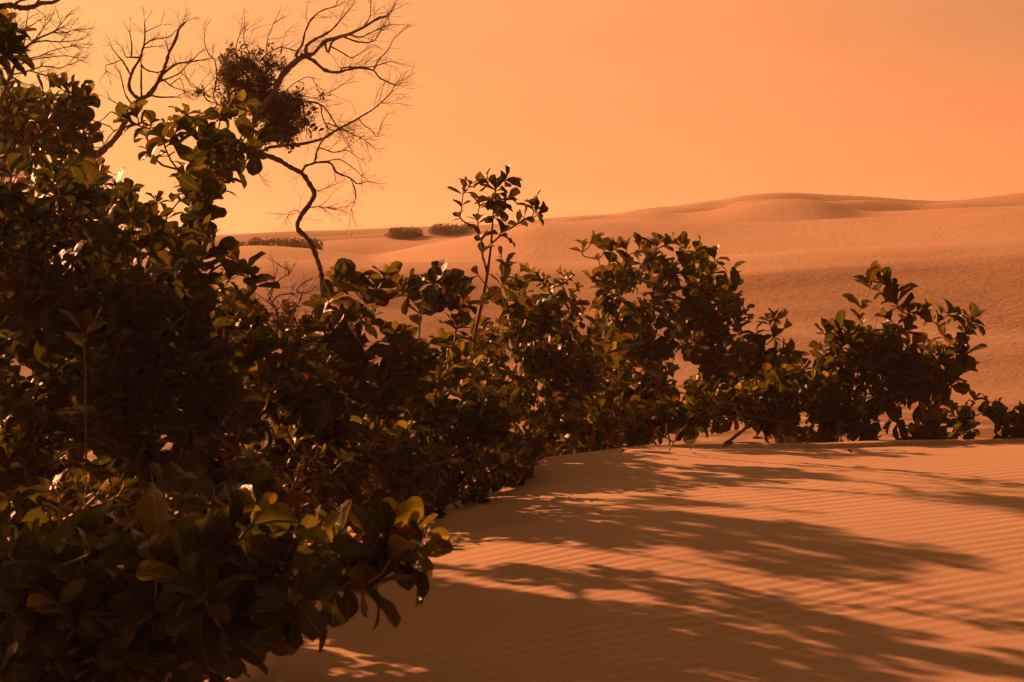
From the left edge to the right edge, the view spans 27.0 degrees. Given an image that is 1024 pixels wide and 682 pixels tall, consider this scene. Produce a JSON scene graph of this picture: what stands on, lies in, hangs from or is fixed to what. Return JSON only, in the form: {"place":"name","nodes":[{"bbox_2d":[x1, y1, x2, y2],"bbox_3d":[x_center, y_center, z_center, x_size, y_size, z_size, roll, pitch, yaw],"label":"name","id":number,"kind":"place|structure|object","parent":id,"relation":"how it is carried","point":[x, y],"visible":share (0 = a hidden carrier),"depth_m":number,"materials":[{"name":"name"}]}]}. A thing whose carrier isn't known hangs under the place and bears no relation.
{"place":"outdoors","nodes":[
{"label":"outdoors","id":0,"kind":"place"},
{"bbox_2d":[0,159,27,427],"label":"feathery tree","id":1,"kind":"object","parent":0,"point":[3,178],"visible":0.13,"depth_m":15.48,"materials":[{"name":"green plant"}]},
{"bbox_2d":[0,0,1023,235],"label":"sky","id":2,"kind":"structure","parent":0,"point":[601,107],"materials":[{"name":"orange"}]},
{"bbox_2d":[7,193,1023,681],"bbox_3d":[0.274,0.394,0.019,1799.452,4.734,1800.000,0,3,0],"label":"sand ground","id":3,"kind":"structure","parent":0,"point":[747,557],"depth_m":10.25,"materials":[{"name":"sand"}]},
{"bbox_2d":[0,9,36,85],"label":"leafy tree","id":4,"kind":"object","parent":3,"relation":"on","point":[11,43],"visible":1,"depth_m":7.19,"materials":[{"name":"green plant"}]},
{"bbox_2d":[0,0,59,25],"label":"bare tree","id":5,"kind":"object","parent":3,"relation":"on","point":[15,5],"visible":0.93,"depth_m":7.69,"materials":[{"name":"brown plant"}]},
{"bbox_2d":[0,1,98,111],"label":"bare tree","id":6,"kind":"object","parent":3,"relation":"on","point":[6,86],"visible":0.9,"depth_m":12.50,"materials":[{"name":"brown plant"}]},
{"bbox_2d":[0,71,104,214],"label":"leafy tree","id":7,"kind":"object","parent":3,"relation":"on","point":[20,132],"visible":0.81,"depth_m":13.02,"materials":[{"name":"green plant"}]},
{"bbox_2d":[0,153,135,539],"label":"leafy tree","id":8,"kind":"object","parent":3,"relation":"on","point":[38,290],"visible":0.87,"depth_m":8.85,"materials":[{"name":"green plant"}]},
{"bbox_2d":[41,472,128,653],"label":"leafy herb","id":9,"kind":"object","parent":3,"relation":"on","point":[82,497],"visible":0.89,"depth_m":5.80,"materials":[{"name":"green plant"}]},
{"bbox_2d":[56,309,115,513],"bbox_3d":[-1.492,0.785,7.372,0.264,1.795,0.249,1,3,23],"label":"leafy sapling","id":10,"kind":"object","parent":3,"relation":"on","point":[91,410],"visible":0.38,"depth_m":7.30,"materials":[{"name":"green plant"}]},
{"bbox_2d":[73,3,214,359],"bbox_3d":[-2.513,-0.377,14.895,1.119,3.952,0.432,-1,3,-19],"label":"bare tree","id":11,"kind":"object","parent":3,"relation":"on","point":[103,150],"visible":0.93,"depth_m":14.80,"materials":[{"name":"brown plant"}]},
{"bbox_2d":[0,458,315,672],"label":"leafy shrub","id":12,"kind":"object","parent":3,"relation":"on","point":[263,481],"visible":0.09,"depth_m":6.94,"materials":[{"name":"green plant"}]},
{"bbox_2d":[91,214,262,519],"bbox_3d":[-1.488,0.623,9.507,0.778,2.380,1.361,-1,3,-11],"label":"leafy tree","id":13,"kind":"object","parent":3,"relation":"on","point":[170,324],"visible":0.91,"depth_m":9.13,"materials":[{"name":"green plant"}]},
{"bbox_2d":[76,82,282,491],"bbox_3d":[-1.672,0.288,10.560,1.142,3.128,1.486,0,3,0],"label":"leafy tree","id":14,"kind":"object","parent":3,"relation":"on","point":[205,174],"visible":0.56,"depth_m":10.22,"materials":[{"name":"green plant"}]},
{"bbox_2d":[0,483,452,681],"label":"leafy shrub","id":15,"kind":"object","parent":3,"relation":"on","point":[191,597],"visible":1,"depth_m":4.85,"materials":[{"name":"green plant"}]},
{"bbox_2d":[244,237,283,245],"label":"distant shrub","id":16,"kind":"object","parent":3,"relation":"on","point":[258,241],"visible":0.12,"depth_m":67.60,"materials":[{"name":"green plant"}]},
{"bbox_2d":[220,254,328,369],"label":"dry shrub","id":17,"kind":"object","parent":3,"relation":"on","point":[287,318],"visible":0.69,"depth_m":12.95,"materials":[{"name":"brown plant"}]},
{"bbox_2d":[209,248,363,510],"bbox_3d":[-1.322,0.639,11.790,1.000,2.338,1.685,0,3,0],"label":"leafy shrub","id":18,"kind":"object","parent":3,"relation":"on","point":[308,405],"visible":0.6,"depth_m":11.28,"materials":[{"name":"green plant"}]},
{"bbox_2d":[164,0,420,522],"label":"bare tree","id":19,"kind":"object","parent":3,"relation":"on","point":[282,108],"visible":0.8,"depth_m":14.10,"materials":[{"name":"brown plant"}]},
{"bbox_2d":[273,237,323,249],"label":"distant shrub","id":20,"kind":"object","parent":3,"relation":"on","point":[294,242],"visible":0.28,"depth_m":66.65,"materials":[{"name":"green plant"}]},
{"bbox_2d":[215,425,546,545],"bbox_3d":[-0.753,0.960,11.329,1.894,1.115,1.832,0,3,0],"label":"leafy shrub","id":21,"kind":"object","parent":3,"relation":"on","point":[487,468],"visible":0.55,"depth_m":10.84,"materials":[{"name":"green plant"}]},
{"bbox_2d":[277,258,488,511],"bbox_3d":[-0.878,0.581,13.700,1.471,2.236,1.705,0,3,0],"label":"leafy shrub","id":22,"kind":"object","parent":3,"relation":"on","point":[374,389],"visible":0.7,"depth_m":13.39,"materials":[{"name":"green plant"}]},
{"bbox_2d":[384,226,423,238],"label":"distant shrub","id":23,"kind":"object","parent":3,"relation":"on","point":[394,232],"visible":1,"depth_m":78.64,"materials":[{"name":"green plant"}]},
{"bbox_2d":[347,348,551,515],"bbox_3d":[-0.434,0.699,12.537,1.357,1.329,1.477,0,3,0],"label":"leafy shrub","id":24,"kind":"object","parent":3,"relation":"on","point":[477,413],"visible":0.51,"depth_m":12.10,"materials":[{"name":"green plant"}]},
{"bbox_2d":[427,222,473,234],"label":"distant shrub","id":25,"kind":"object","parent":3,"relation":"on","point":[448,229],"visible":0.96,"depth_m":78.49,"materials":[{"name":"green plant"}]},
{"bbox_2d":[447,163,548,484],"bbox_3d":[-0.084,0.236,13.896,0.684,2.779,0.281,-1,3,-11],"label":"leafy sapling","id":26,"kind":"object","parent":3,"relation":"on","point":[496,204],"visible":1,"depth_m":13.83,"materials":[{"name":"green plant"}]},
{"bbox_2d":[468,262,604,435],"bbox_3d":[0.143,0.519,14.927,1.020,2.146,1.447,0,3,0],"label":"leafy shrub","id":27,"kind":"object","parent":3,"relation":"on","point":[534,320],"visible":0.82,"depth_m":14.57,"materials":[{"name":"green plant"}]},
{"bbox_2d":[509,381,729,459],"bbox_3d":[0.678,0.922,14.405,1.538,1.314,1.476,0,3,0],"label":"leafy shrub","id":28,"kind":"object","parent":3,"relation":"on","point":[637,425],"visible":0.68,"depth_m":13.99,"materials":[{"name":"green plant"}]},
{"bbox_2d":[554,230,788,444],"bbox_3d":[1.220,0.282,16.294,1.954,2.259,1.474,0,3,0],"label":"leafy shrub","id":29,"kind":"object","parent":3,"relation":"on","point":[635,343],"visible":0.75,"depth_m":16.03,"materials":[{"name":"green plant"}]},
{"bbox_2d":[656,424,686,450],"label":"seedling","id":30,"kind":"object","parent":3,"relation":"on","point":[677,430],"visible":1,"depth_m":13.04,"materials":[{"name":"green plant"}]},
{"bbox_2d":[720,307,810,443],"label":"leafy shrub","id":31,"kind":"object","parent":3,"relation":"on","point":[787,351],"visible":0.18,"depth_m":16.27,"materials":[{"name":"green plant"}]},
{"bbox_2d":[708,354,855,442],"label":"leafy shrub","id":32,"kind":"object","parent":3,"relation":"on","point":[772,398],"visible":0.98,"depth_m":14.28,"materials":[{"name":"green plant"}]},
{"bbox_2d":[794,260,986,441],"bbox_3d":[2.629,0.247,14.846,1.369,1.618,1.055,0,3,0],"label":"leafy shrub","id":33,"kind":"object","parent":3,"relation":"on","point":[910,373],"visible":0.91,"depth_m":14.69,"materials":[{"name":"green plant"}]},
{"bbox_2d":[941,390,1023,439],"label":"leafy shrub","id":34,"kind":"object","parent":3,"relation":"on","point":[996,413],"visible":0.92,"depth_m":13.97,"materials":[{"name":"green plant"}]},
{"bbox_2d":[535,453,547,460],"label":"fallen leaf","id":35,"kind":"object","parent":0,"point":[542,457],"visible":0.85,"depth_m":12.89,"materials":[{"name":"brown plant"}]},
{"bbox_2d":[722,441,733,446],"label":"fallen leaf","id":36,"kind":"object","parent":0,"point":[729,443],"visible":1,"depth_m":13.31,"materials":[{"name":"brown plant"}]}
]}

